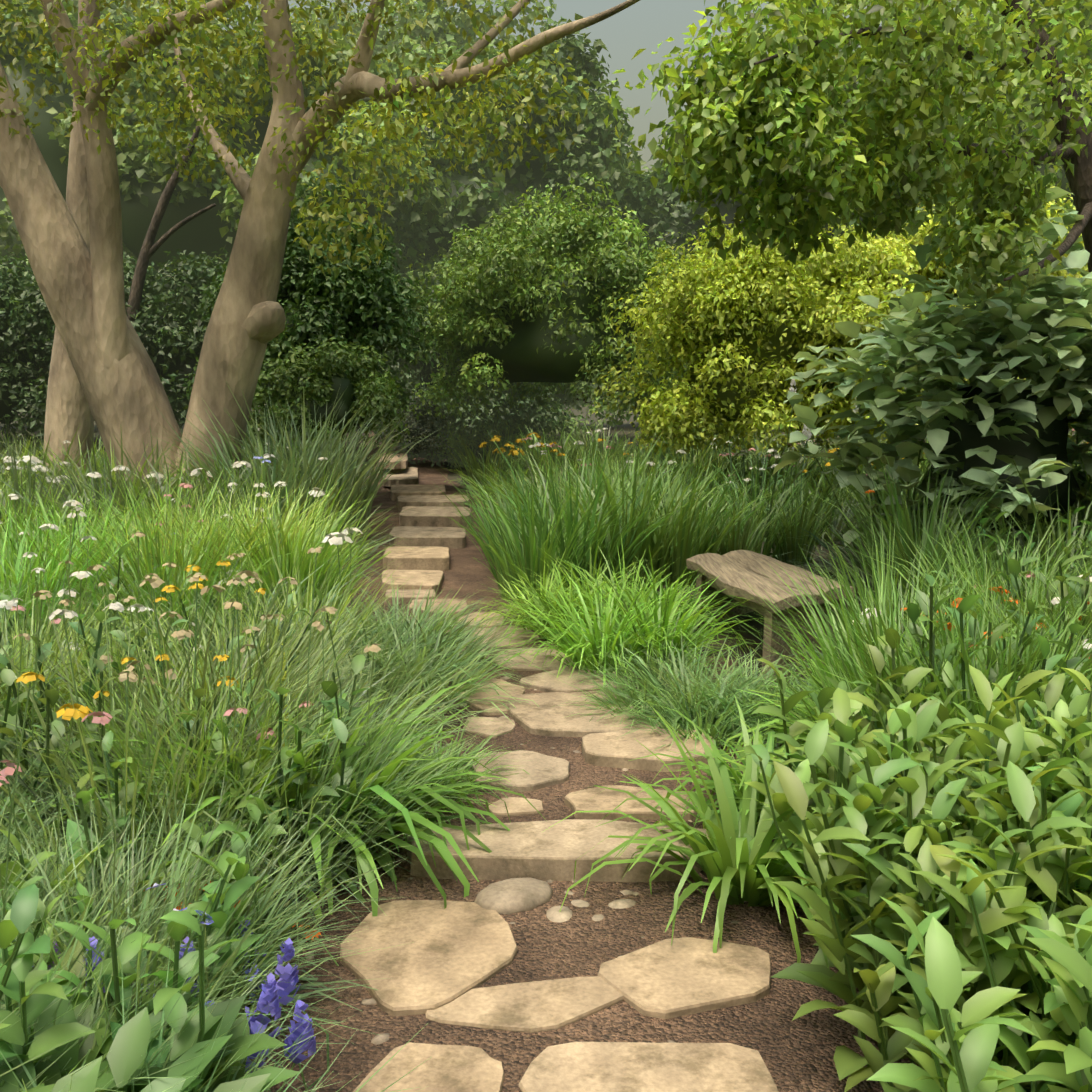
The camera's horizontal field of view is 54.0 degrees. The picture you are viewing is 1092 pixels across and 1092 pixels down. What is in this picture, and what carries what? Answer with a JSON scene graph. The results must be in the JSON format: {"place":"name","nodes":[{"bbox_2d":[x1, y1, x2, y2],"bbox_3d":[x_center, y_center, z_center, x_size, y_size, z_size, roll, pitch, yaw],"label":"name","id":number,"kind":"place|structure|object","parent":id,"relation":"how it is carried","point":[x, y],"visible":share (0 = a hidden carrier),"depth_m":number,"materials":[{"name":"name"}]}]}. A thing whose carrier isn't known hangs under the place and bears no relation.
{"place":"outdoors","nodes":[
{"label":"outdoors","id":0,"kind":"place"},
{"bbox_2d":[38,0,1032,403],"label":"sky","id":1,"kind":"structure","parent":0,"point":[644,24],"materials":[{"name":"grey"}]},
{"bbox_2d":[0,404,1087,847],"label":"ground","id":2,"kind":"structure","parent":0,"point":[752,640],"depth_m":10.70,"materials":[{"name":"soil"}]},
{"bbox_2d":[0,0,639,507],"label":"tree","id":3,"kind":"object","parent":2,"relation":"on","point":[104,374],"depth_m":11.31,"materials":[{"name":"green plant"}]},
{"bbox_2d":[292,588,746,1044],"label":"pebbles","id":4,"kind":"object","parent":2,"relation":"on","point":[378,1039],"depth_m":3.05,"materials":[{"name":"stone"}]},
{"bbox_2d":[0,382,1091,1091],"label":"grass plants","id":5,"kind":"object","parent":2,"relation":"on","point":[584,556],"depth_m":5.25,"materials":[{"name":"green plant"}]},
{"bbox_2d":[0,160,1091,553],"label":"shrub foliage","id":6,"kind":"object","parent":2,"relation":"on","point":[512,328],"visible":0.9,"depth_m":13.94,"materials":[{"name":"green plant"}]},
{"bbox_2d":[0,425,1091,1091],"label":"herb plants","id":7,"kind":"object","parent":2,"relation":"on","point":[952,877],"visible":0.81,"depth_m":2.37,"materials":[{"name":"green plant"}]},
{"bbox_2d":[0,0,1091,414],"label":"tree foliage","id":8,"kind":"object","parent":2,"relation":"on","point":[434,216],"visible":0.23,"depth_m":28.69,"materials":[{"name":"green plant"}]},
{"bbox_2d":[0,379,1091,1091],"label":"flowering plants","id":9,"kind":"object","parent":2,"relation":"on","point":[272,993],"visible":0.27,"depth_m":3.68,"materials":[{"name":"green plant"}]},
{"bbox_2d":[340,452,778,1091],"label":"stepping stones","id":10,"kind":"object","parent":2,"relation":"on","point":[432,960],"visible":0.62,"depth_m":3.19,"materials":[{"name":"stone"}]},
{"bbox_2d":[240,430,918,1091],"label":"path soil","id":11,"kind":"structure","parent":2,"relation":"on","point":[794,1054],"depth_m":3.10,"materials":[{"name":"brown soil"}]},
{"bbox_2d":[126,0,1091,330],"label":"branches","id":12,"kind":"object","parent":2,"relation":"on","point":[1080,182],"visible":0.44,"depth_m":8.52,"materials":[{"name":"brown wood"}]},
{"bbox_2d":[686,550,855,684],"bbox_3d":[1.431,0.401,7.103,0.742,0.514,2.532,-1,6,-5],"label":"bench","id":13,"kind":"object","parent":2,"relation":"on","point":[731,569],"visible":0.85,"depth_m":6.50,"materials":[{"name":"beige stone"}]},
{"bbox_2d":[603,0,1091,298],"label":"tree foliage","id":14,"kind":"object","parent":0,"point":[733,114],"visible":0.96,"depth_m":6.52,"materials":[{"name":"green plant"}]}
]}

